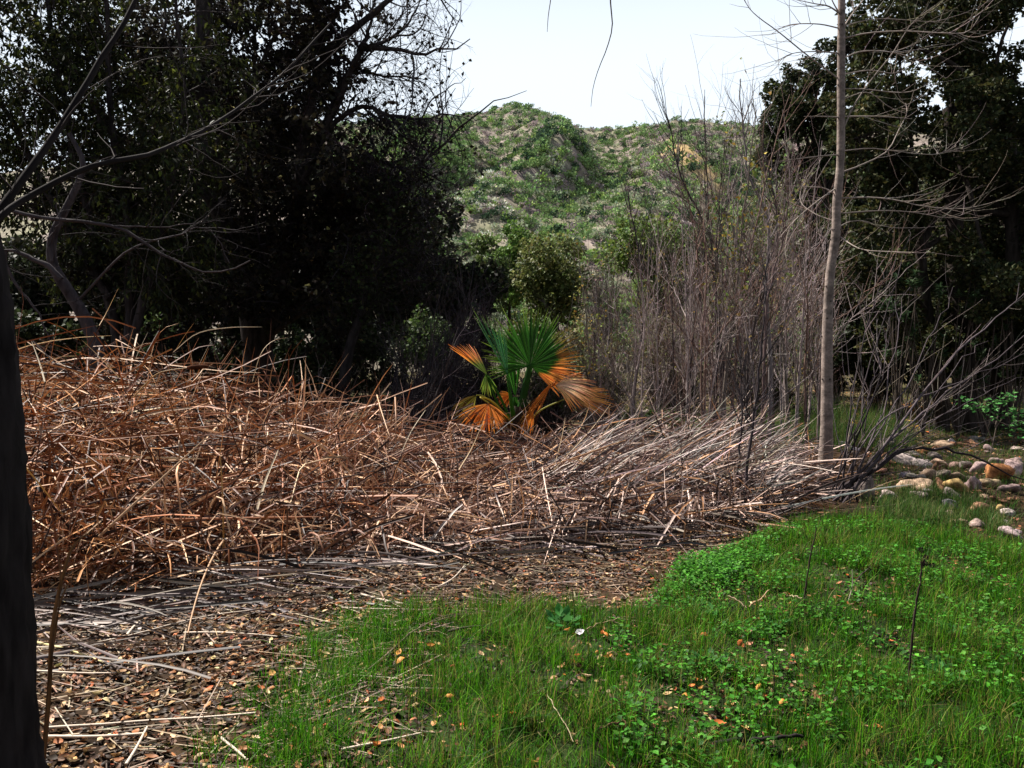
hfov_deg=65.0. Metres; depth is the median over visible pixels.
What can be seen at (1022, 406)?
understory bush
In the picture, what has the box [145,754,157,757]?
fallen leaf
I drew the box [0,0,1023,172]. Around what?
sky
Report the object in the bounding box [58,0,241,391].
woodland tree
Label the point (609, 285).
hillside shrub
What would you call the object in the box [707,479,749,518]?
reed stalk
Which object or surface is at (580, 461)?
reed stalk
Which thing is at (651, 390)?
understory bush
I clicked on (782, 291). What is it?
bare sapling
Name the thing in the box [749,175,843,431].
bare sapling
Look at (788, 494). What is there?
reed stalk
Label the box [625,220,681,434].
bare sapling
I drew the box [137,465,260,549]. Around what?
reed stalk
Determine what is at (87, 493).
reed stalk
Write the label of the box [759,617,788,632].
leafy weed
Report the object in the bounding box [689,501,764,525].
reed stalk
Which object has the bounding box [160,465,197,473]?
reed stalk
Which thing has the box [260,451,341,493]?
reed stalk
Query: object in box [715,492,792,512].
reed stalk
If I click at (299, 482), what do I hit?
reed stalk
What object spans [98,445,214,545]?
reed stalk
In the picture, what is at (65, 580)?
reed stalk
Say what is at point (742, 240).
bare sapling
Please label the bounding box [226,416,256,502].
reed stalk
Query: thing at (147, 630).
fallen reed
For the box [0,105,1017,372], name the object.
hill
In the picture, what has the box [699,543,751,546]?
fallen twig
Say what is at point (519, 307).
hillside shrub
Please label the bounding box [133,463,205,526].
reed stalk
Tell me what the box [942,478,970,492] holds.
stone
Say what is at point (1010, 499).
cobble
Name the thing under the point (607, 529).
reed stalk
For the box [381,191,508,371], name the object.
woodland tree
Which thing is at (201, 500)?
reed stalk
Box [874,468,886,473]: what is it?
cobble
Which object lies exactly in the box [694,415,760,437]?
reed stalk
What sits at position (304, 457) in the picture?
reed stalk
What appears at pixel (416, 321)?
understory bush
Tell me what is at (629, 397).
bare sapling
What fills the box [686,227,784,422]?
bare sapling
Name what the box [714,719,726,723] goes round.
fallen leaf
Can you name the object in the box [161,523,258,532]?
reed stalk
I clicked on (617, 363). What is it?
bare sapling
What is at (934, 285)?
background oak
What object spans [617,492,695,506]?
reed stalk
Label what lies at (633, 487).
reed stalk
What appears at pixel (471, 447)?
reed stalk
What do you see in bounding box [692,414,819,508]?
reed stalk
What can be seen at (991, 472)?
stone
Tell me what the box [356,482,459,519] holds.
reed stalk
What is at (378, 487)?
reed stalk
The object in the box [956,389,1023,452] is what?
green sapling
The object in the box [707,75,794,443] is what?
bare sapling
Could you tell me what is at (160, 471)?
reed stalk
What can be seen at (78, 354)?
understory bush
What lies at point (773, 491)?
reed stalk
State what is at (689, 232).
bare sapling
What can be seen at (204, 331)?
reed stalk
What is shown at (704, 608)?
leafy weed
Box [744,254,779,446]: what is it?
bare sapling
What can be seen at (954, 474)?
stone
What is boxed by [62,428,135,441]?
reed stalk
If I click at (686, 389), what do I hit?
bare sapling
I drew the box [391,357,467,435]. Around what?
understory bush
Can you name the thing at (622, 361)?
bare sapling
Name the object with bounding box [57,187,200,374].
woodland tree
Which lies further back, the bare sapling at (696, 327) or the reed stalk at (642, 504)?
the bare sapling at (696, 327)
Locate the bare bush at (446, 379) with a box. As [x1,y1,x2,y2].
[354,244,522,457]
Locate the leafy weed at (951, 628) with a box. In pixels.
[939,621,972,638]
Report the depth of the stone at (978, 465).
9.93 m
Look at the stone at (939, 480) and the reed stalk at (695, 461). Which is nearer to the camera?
the reed stalk at (695, 461)
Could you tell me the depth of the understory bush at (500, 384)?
13.02 m
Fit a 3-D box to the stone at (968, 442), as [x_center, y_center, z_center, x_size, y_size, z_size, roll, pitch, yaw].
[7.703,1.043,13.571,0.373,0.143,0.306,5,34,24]
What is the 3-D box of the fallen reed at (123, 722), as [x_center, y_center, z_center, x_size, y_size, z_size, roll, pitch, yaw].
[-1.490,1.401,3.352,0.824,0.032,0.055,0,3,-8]
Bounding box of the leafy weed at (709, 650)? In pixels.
[691,647,735,669]
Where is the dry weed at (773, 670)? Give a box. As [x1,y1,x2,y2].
[769,635,774,698]
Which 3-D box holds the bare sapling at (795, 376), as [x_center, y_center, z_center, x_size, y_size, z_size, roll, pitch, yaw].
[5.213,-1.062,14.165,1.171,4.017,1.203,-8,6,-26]
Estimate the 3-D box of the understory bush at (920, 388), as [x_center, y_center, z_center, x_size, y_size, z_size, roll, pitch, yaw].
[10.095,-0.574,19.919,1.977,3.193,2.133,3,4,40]
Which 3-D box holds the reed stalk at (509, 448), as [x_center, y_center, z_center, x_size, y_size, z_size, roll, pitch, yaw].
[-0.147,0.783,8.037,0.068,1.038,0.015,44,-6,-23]
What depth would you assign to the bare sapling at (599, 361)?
11.36 m
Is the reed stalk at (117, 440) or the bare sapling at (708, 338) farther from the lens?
the bare sapling at (708, 338)
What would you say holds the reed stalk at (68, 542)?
in the reed bed
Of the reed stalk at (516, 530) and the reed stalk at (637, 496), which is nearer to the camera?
the reed stalk at (516, 530)
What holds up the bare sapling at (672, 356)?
on the ground at (176, 750)
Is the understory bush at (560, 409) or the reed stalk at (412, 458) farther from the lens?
the understory bush at (560, 409)
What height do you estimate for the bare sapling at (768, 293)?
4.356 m
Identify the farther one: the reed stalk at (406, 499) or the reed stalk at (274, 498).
the reed stalk at (406, 499)
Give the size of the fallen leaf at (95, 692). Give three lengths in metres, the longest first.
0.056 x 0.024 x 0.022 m
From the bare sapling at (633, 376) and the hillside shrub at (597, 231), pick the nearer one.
the bare sapling at (633, 376)
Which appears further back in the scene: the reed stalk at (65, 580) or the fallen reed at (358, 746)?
the reed stalk at (65, 580)
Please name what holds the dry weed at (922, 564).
on the ground at (176, 750)
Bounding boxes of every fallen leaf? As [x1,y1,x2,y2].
[53,738,62,743]
[58,754,67,760]
[61,743,67,748]
[64,752,76,758]
[92,690,103,694]
[107,743,114,748]
[111,751,122,756]
[113,757,123,761]
[133,705,143,709]
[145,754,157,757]
[150,691,158,696]
[172,757,182,763]
[236,739,245,744]
[238,745,248,750]
[396,656,404,663]
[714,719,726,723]
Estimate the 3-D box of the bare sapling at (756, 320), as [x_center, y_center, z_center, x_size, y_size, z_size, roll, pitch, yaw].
[2.762,-1.645,11.456,2.550,5.416,2.502,-2,4,-32]
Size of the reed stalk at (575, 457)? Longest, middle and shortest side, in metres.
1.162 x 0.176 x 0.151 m
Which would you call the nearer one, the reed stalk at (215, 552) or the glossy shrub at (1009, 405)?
the reed stalk at (215, 552)
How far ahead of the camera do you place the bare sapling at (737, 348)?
11.09 m
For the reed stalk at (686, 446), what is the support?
on the reed bed
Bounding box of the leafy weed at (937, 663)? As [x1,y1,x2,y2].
[921,656,967,683]
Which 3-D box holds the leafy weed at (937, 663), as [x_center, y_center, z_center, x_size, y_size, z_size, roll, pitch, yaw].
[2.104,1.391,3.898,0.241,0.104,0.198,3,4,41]
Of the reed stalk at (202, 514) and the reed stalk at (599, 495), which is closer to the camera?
the reed stalk at (202, 514)
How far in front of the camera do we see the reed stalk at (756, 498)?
7.04 m
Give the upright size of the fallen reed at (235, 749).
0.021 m
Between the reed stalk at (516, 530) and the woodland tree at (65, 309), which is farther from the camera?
the woodland tree at (65, 309)
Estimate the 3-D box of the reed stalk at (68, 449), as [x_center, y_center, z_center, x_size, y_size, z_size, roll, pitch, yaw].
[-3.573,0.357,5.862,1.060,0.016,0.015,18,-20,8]
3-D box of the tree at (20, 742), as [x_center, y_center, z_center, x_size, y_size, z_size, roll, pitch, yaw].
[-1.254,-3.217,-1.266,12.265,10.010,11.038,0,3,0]
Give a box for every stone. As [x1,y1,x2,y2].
[852,476,874,502]
[891,452,932,467]
[896,478,932,490]
[898,472,912,479]
[907,450,923,457]
[917,468,936,478]
[927,451,942,459]
[930,440,953,447]
[931,461,941,470]
[935,477,943,490]
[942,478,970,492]
[942,499,957,507]
[947,472,966,478]
[955,436,967,440]
[956,439,979,447]
[964,476,981,490]
[969,461,986,473]
[983,444,994,452]
[984,463,1014,479]
[989,458,1003,463]
[989,496,1009,505]
[997,484,1021,492]
[999,508,1015,515]
[1004,457,1023,464]
[1005,460,1022,477]
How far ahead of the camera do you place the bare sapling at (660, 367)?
13.83 m
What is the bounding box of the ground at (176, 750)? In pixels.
[22,372,1023,767]
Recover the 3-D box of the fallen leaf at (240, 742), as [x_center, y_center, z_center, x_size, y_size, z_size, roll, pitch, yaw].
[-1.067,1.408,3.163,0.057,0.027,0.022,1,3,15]
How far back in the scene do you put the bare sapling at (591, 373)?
10.26 m
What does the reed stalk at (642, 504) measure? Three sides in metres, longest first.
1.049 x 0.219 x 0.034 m
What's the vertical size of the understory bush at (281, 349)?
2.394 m
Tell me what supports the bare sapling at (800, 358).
on the ground at (176, 750)
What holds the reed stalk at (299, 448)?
in the reed bed
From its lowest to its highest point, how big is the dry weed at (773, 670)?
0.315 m
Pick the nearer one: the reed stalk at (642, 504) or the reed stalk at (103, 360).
the reed stalk at (103, 360)
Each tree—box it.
[0,0,290,431]
[0,0,526,424]
[0,0,612,767]
[1,72,297,446]
[2,234,85,401]
[9,245,87,332]
[48,211,144,379]
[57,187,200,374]
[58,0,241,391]
[133,57,345,306]
[149,241,212,338]
[163,225,279,360]
[215,270,299,381]
[264,216,382,343]
[322,147,461,432]
[366,300,445,362]
[368,204,456,389]
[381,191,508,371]
[492,219,537,380]
[507,229,594,343]
[590,210,712,385]
[669,220,797,391]
[696,0,1023,492]
[720,137,826,392]
[751,23,890,403]
[769,217,890,402]
[779,106,877,338]
[813,0,1023,431]
[854,138,931,290]
[877,175,998,369]
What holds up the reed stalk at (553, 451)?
on the reed bed
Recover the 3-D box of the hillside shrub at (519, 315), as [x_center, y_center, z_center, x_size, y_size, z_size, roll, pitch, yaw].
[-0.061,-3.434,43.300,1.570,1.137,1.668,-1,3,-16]
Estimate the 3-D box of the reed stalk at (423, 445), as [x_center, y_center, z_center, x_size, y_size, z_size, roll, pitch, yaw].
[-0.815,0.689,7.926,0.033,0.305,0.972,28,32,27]
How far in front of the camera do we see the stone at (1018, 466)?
10.19 m
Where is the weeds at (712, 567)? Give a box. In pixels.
[607,515,1023,767]
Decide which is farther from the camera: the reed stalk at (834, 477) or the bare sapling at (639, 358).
the bare sapling at (639, 358)
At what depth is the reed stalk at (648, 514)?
6.76 m
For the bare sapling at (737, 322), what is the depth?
14.23 m
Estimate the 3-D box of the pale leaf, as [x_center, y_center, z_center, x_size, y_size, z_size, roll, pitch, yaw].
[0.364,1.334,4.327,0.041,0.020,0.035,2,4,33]
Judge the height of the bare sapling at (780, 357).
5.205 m
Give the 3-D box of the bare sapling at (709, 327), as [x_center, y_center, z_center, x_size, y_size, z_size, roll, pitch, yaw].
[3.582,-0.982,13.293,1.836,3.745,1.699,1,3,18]
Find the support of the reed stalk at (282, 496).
in the reed bed
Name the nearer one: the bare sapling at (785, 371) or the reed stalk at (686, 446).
the reed stalk at (686, 446)
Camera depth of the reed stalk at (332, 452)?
7.36 m
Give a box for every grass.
[153,503,1023,767]
[606,386,1023,544]
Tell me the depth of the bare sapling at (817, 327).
13.87 m
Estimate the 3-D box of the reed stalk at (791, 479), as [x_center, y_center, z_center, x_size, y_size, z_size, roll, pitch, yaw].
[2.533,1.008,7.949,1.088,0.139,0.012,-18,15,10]
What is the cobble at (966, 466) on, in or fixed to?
on the ground at (176, 750)
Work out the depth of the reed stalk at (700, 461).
7.62 m
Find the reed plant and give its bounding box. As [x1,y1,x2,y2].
[43,526,99,758]
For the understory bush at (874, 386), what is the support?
on the ground at (176, 750)
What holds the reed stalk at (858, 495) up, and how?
in the reed bed
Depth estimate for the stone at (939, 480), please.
8.79 m
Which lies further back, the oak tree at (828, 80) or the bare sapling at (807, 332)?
the oak tree at (828, 80)
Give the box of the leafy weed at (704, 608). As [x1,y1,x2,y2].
[700,602,723,619]
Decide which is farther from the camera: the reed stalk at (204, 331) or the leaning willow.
the leaning willow
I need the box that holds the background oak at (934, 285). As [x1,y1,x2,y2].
[859,90,1023,314]
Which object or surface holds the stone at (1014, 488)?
on the ground at (176, 750)
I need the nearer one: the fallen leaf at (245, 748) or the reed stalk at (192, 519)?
the fallen leaf at (245, 748)
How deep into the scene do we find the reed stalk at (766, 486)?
7.09 m
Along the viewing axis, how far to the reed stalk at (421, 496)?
6.83 m
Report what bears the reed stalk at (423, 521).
on the reed bed
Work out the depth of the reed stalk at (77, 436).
5.94 m
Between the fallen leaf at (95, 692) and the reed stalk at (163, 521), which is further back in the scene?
the reed stalk at (163, 521)
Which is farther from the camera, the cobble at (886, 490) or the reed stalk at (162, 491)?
the cobble at (886, 490)
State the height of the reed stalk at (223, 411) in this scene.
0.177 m
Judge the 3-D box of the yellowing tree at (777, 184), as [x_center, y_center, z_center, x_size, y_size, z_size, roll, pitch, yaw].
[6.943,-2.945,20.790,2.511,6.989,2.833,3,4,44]
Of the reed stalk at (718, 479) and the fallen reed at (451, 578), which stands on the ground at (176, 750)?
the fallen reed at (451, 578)
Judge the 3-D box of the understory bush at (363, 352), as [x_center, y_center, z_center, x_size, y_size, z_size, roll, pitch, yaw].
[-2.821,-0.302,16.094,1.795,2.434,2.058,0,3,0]
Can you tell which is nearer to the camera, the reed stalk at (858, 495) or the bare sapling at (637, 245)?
the reed stalk at (858, 495)
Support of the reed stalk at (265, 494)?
on the reed bed
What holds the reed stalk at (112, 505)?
in the reed bed
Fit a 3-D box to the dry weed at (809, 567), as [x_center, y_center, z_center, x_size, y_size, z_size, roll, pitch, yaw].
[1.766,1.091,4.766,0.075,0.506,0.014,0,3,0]
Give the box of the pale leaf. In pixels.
[575,629,583,634]
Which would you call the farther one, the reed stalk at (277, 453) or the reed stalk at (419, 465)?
the reed stalk at (419, 465)
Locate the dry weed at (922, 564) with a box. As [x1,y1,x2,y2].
[907,547,935,681]
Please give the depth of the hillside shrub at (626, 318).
44.75 m
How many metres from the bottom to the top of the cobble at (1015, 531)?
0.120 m
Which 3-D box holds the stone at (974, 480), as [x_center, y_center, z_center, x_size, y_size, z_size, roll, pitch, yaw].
[5.017,1.145,8.815,0.279,0.317,0.196,-3,4,-42]
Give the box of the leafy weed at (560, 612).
[545,602,580,633]
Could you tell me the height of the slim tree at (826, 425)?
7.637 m
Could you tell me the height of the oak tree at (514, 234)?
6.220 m
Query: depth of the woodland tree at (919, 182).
27.43 m
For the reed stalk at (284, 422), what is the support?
on the reed bed
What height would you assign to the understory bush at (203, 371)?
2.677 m
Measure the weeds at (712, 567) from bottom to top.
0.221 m
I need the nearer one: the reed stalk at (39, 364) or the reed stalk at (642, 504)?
the reed stalk at (39, 364)
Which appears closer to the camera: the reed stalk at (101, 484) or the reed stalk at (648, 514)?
the reed stalk at (101, 484)
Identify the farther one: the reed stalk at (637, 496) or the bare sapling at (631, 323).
the bare sapling at (631, 323)
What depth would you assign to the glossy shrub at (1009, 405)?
14.99 m
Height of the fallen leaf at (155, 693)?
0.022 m
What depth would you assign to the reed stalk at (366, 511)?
6.38 m
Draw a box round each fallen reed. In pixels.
[37,610,246,648]
[37,641,104,662]
[37,670,115,673]
[48,732,143,738]
[49,712,255,728]
[124,726,147,765]
[125,620,139,635]
[183,631,276,636]
[220,736,248,760]
[341,607,413,609]
[341,732,421,750]
[360,593,402,604]
[438,565,464,586]
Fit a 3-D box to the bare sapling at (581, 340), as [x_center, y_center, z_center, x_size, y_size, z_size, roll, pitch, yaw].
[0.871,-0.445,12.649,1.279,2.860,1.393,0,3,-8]
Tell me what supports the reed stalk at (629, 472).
in the reed bed
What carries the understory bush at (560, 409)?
on the ground at (176, 750)
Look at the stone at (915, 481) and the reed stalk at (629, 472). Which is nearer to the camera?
the reed stalk at (629, 472)
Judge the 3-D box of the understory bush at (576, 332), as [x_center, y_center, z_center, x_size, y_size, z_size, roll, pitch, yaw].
[1.380,-0.255,16.995,2.821,3.344,2.845,-3,4,-42]
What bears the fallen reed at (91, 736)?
on the ground at (176, 750)
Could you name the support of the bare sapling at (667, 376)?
on the ground at (176, 750)
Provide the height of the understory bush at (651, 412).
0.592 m
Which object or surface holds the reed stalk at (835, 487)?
in the reed bed
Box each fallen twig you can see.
[368,611,485,669]
[447,575,574,632]
[547,695,573,741]
[587,617,634,629]
[600,720,625,732]
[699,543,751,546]
[715,733,803,746]
[749,590,769,607]
[844,564,873,592]
[848,570,852,599]
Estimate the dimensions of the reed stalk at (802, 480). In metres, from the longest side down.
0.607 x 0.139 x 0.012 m
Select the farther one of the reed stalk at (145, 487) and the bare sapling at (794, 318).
the bare sapling at (794, 318)
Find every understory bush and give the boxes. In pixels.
[14,307,85,389]
[35,338,116,405]
[135,312,172,380]
[164,307,228,405]
[204,341,244,405]
[246,337,360,432]
[273,322,330,404]
[301,318,366,390]
[328,315,411,419]
[382,303,458,389]
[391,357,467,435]
[455,341,549,438]
[498,340,596,436]
[516,292,651,419]
[557,333,640,430]
[599,243,745,414]
[626,408,680,432]
[685,284,866,421]
[803,317,864,409]
[834,309,915,413]
[846,343,927,413]
[903,343,950,404]
[913,329,1017,406]
[1013,342,1023,407]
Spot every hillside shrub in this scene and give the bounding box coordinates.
[491,312,505,320]
[495,317,516,327]
[498,226,512,238]
[498,325,518,338]
[499,311,522,327]
[514,300,530,310]
[585,227,604,238]
[599,281,616,289]
[612,300,631,314]
[612,332,634,343]
[619,306,636,317]
[619,313,635,322]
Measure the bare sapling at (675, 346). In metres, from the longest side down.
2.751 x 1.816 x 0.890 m
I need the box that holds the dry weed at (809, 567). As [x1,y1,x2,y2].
[802,526,816,608]
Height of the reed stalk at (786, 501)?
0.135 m
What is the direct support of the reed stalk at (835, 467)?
on the reed bed
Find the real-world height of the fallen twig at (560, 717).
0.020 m
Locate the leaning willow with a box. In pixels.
[816,212,1023,502]
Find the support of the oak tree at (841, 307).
on the ground at (176, 750)
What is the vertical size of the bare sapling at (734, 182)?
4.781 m
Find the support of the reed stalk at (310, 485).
on the reed bed
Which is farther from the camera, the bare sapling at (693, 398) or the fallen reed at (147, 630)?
the bare sapling at (693, 398)
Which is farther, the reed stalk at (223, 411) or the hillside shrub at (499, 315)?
the hillside shrub at (499, 315)
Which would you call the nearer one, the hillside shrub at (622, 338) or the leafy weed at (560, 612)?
the leafy weed at (560, 612)
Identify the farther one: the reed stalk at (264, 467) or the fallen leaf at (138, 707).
the reed stalk at (264, 467)
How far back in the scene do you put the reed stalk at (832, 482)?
7.80 m
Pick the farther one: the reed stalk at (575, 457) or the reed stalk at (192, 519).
the reed stalk at (575, 457)
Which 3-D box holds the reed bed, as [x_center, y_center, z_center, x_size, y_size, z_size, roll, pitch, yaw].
[-2.487,0.211,6.985,12.863,2.142,6.985,0,3,0]
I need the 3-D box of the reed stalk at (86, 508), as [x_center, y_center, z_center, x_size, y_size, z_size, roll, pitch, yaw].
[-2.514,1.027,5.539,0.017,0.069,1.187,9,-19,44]
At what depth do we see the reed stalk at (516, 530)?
6.31 m
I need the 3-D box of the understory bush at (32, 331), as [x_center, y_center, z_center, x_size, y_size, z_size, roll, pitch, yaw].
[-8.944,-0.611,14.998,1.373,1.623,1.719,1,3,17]
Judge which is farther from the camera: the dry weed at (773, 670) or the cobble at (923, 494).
the cobble at (923, 494)
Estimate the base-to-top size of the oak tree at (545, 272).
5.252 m
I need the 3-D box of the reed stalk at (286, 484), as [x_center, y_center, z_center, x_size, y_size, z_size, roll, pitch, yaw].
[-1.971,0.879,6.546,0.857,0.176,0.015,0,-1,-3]
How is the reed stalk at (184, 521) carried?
on the reed bed
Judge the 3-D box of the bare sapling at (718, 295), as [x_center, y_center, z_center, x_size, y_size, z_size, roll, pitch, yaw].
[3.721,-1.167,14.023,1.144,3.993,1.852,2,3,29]
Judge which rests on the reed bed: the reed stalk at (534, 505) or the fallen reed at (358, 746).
the reed stalk at (534, 505)
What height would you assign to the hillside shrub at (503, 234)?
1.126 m
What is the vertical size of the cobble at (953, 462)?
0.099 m
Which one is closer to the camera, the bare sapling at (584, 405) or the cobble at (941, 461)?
the cobble at (941, 461)
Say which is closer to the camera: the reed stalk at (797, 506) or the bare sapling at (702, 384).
the reed stalk at (797, 506)
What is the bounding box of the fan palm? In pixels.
[449,306,612,465]
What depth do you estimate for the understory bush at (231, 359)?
19.78 m
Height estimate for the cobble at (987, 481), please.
0.135 m
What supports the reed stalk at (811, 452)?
on the reed bed
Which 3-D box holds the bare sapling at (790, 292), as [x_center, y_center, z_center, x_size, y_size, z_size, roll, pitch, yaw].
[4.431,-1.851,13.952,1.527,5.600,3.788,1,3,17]
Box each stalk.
[21,356,65,380]
[25,433,85,456]
[25,433,114,445]
[27,466,69,479]
[27,469,61,512]
[28,473,88,479]
[32,343,44,380]
[32,506,129,587]
[32,555,125,584]
[32,558,77,589]
[42,397,118,418]
[44,462,153,540]
[46,498,178,507]
[50,469,81,565]
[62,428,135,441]
[62,515,77,569]
[65,500,214,559]
[74,462,199,573]
[79,446,122,541]
[79,457,199,459]
[81,461,135,575]
[82,340,119,377]
[86,439,149,444]
[98,436,207,537]
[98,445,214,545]
[103,495,201,568]
[115,411,198,432]
[122,393,189,528]
[122,535,263,590]
[133,364,213,397]
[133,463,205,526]
[135,488,304,495]
[136,482,288,491]
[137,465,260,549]
[139,467,167,553]
[142,465,190,541]
[144,413,250,445]
[156,437,167,545]
[156,518,209,526]
[159,444,261,449]
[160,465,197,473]
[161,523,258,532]
[168,493,264,535]
[173,326,244,351]
[174,516,317,520]
[186,405,247,425]
[187,439,203,484]
[187,540,224,633]
[195,461,262,474]
[196,486,210,550]
[205,452,257,531]
[217,490,286,516]
[220,455,224,580]
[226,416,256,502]
[227,470,374,515]
[230,481,322,497]
[236,515,258,590]
[237,412,374,482]
[238,444,312,507]
[240,437,311,475]
[241,461,296,541]
[241,477,291,549]
[252,337,286,380]
[254,509,328,535]
[255,450,277,510]
[258,420,316,425]
[260,448,286,514]
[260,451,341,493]
[273,410,352,491]
[281,510,284,566]
[285,403,361,511]
[289,475,397,557]
[290,411,360,515]
[290,455,342,502]
[295,411,304,493]
[320,487,459,488]
[320,509,470,513]
[328,491,380,527]
[331,410,409,503]
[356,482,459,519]
[365,510,457,528]
[370,456,445,486]
[371,491,472,501]
[382,486,454,530]
[388,454,489,477]
[389,431,437,491]
[394,440,432,456]
[396,438,458,458]
[397,412,423,460]
[419,496,499,522]
[420,504,462,551]
[423,504,429,539]
[430,443,441,502]
[432,501,486,507]
[433,508,496,521]
[459,420,483,468]
[459,478,518,485]
[460,460,502,464]
[470,425,533,488]
[476,526,579,533]
[477,513,575,525]
[485,463,553,514]
[490,529,598,537]
[509,493,590,520]
[512,440,592,462]
[519,440,625,478]
[522,492,559,512]
[523,446,619,472]
[525,490,543,520]
[526,419,609,454]
[526,452,640,488]
[538,525,571,545]
[551,458,588,471]
[554,406,608,468]
[561,470,616,506]
[562,459,694,499]
[567,413,617,472]
[574,506,633,525]
[586,504,631,558]
[605,490,667,503]
[613,491,679,517]
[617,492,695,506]
[625,478,642,498]
[636,494,672,524]
[640,460,743,464]
[642,506,689,556]
[644,503,787,523]
[651,446,753,480]
[651,470,690,501]
[655,432,714,464]
[672,464,755,510]
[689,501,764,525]
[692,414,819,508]
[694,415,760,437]
[699,474,751,497]
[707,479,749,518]
[713,477,813,495]
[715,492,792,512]
[726,486,772,519]
[729,460,795,488]
[741,461,834,471]
[752,487,805,509]
[755,490,811,501]
[757,474,774,498]
[757,504,894,514]
[762,492,834,520]
[762,493,814,511]
[771,436,821,453]
[774,467,826,499]
[776,484,911,510]
[785,439,831,468]
[787,458,861,464]
[789,485,882,497]
[791,472,866,499]
[797,452,868,489]
[803,471,863,487]
[820,478,902,515]
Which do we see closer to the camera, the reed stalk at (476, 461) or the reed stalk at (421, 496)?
the reed stalk at (421, 496)
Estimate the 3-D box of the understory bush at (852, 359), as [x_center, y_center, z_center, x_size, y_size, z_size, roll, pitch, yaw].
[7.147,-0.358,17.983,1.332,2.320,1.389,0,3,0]
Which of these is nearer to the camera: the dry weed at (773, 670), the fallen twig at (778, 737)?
the fallen twig at (778, 737)
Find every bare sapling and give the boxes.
[531,263,608,425]
[538,222,673,442]
[563,263,625,436]
[566,229,620,433]
[567,236,672,413]
[577,270,652,423]
[579,252,661,437]
[579,359,592,423]
[580,285,618,435]
[583,135,726,428]
[594,250,646,433]
[596,155,664,437]
[596,280,637,436]
[609,142,770,373]
[609,327,646,431]
[610,214,677,426]
[611,214,695,434]
[615,275,662,423]
[618,174,681,433]
[618,226,720,428]
[621,366,634,426]
[623,369,659,439]
[624,337,647,411]
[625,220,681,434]
[626,219,735,417]
[626,313,678,409]
[628,202,696,423]
[628,252,747,440]
[631,115,730,379]
[635,62,709,428]
[638,317,699,427]
[640,114,834,429]
[645,17,828,435]
[647,196,696,434]
[650,201,780,443]
[659,223,717,433]
[659,285,708,412]
[661,34,760,437]
[661,81,828,431]
[662,255,727,437]
[665,183,804,438]
[674,96,761,429]
[677,72,833,406]
[677,223,728,406]
[677,230,778,425]
[685,131,754,425]
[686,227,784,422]
[692,199,754,417]
[693,236,737,410]
[694,57,792,439]
[706,134,899,457]
[706,201,807,508]
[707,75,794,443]
[711,209,761,426]
[714,288,798,499]
[726,110,816,419]
[727,189,862,425]
[728,133,849,421]
[739,188,795,429]
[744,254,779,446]
[746,120,829,439]
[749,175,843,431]
[750,116,815,441]
[754,142,844,428]
[754,160,817,435]
[762,167,855,456]
[763,170,853,423]
[774,219,834,426]
[775,160,920,438]
[788,181,930,429]
[798,245,857,451]
[798,291,841,458]
[806,274,843,389]
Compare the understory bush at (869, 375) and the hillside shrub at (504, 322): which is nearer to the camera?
the understory bush at (869, 375)
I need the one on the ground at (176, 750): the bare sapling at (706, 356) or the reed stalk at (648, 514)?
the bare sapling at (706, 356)
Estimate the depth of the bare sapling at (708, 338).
14.29 m
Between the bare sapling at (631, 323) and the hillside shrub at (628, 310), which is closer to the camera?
the bare sapling at (631, 323)
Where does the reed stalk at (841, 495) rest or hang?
on the reed bed
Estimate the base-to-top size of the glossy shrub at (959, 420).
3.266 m
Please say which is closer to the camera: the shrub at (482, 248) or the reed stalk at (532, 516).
the reed stalk at (532, 516)
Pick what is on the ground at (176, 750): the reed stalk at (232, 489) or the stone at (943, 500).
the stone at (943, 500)
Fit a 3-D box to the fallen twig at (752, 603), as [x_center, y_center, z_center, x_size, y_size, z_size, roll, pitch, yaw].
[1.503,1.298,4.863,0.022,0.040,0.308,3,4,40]
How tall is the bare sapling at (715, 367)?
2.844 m
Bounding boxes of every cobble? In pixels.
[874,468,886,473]
[880,489,896,499]
[905,473,925,477]
[909,491,928,500]
[930,458,947,467]
[936,469,950,477]
[949,461,960,469]
[959,461,972,468]
[967,436,978,439]
[969,518,985,527]
[971,502,991,512]
[980,478,1001,488]
[998,526,1022,542]
[1006,496,1019,500]
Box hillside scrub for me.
[314,100,848,363]
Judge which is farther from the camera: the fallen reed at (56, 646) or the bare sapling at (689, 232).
the bare sapling at (689, 232)
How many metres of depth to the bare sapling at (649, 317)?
10.44 m
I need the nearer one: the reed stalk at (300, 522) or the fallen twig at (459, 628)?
the fallen twig at (459, 628)
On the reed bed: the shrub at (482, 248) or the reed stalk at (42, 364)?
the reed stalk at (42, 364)
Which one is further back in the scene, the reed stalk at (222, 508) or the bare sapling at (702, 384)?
the bare sapling at (702, 384)
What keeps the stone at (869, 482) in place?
on the ground at (176, 750)
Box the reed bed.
[15,289,874,678]
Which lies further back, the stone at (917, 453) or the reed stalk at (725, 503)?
the stone at (917, 453)
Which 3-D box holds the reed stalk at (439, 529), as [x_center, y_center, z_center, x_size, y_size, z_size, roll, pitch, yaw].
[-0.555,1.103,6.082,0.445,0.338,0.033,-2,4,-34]
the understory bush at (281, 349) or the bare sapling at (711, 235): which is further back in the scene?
the understory bush at (281, 349)
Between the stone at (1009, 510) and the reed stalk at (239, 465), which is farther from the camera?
the stone at (1009, 510)
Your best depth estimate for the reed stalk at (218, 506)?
5.87 m
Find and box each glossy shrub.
[878,268,926,436]
[895,261,949,437]
[933,272,988,437]
[959,293,1009,436]
[989,259,1023,437]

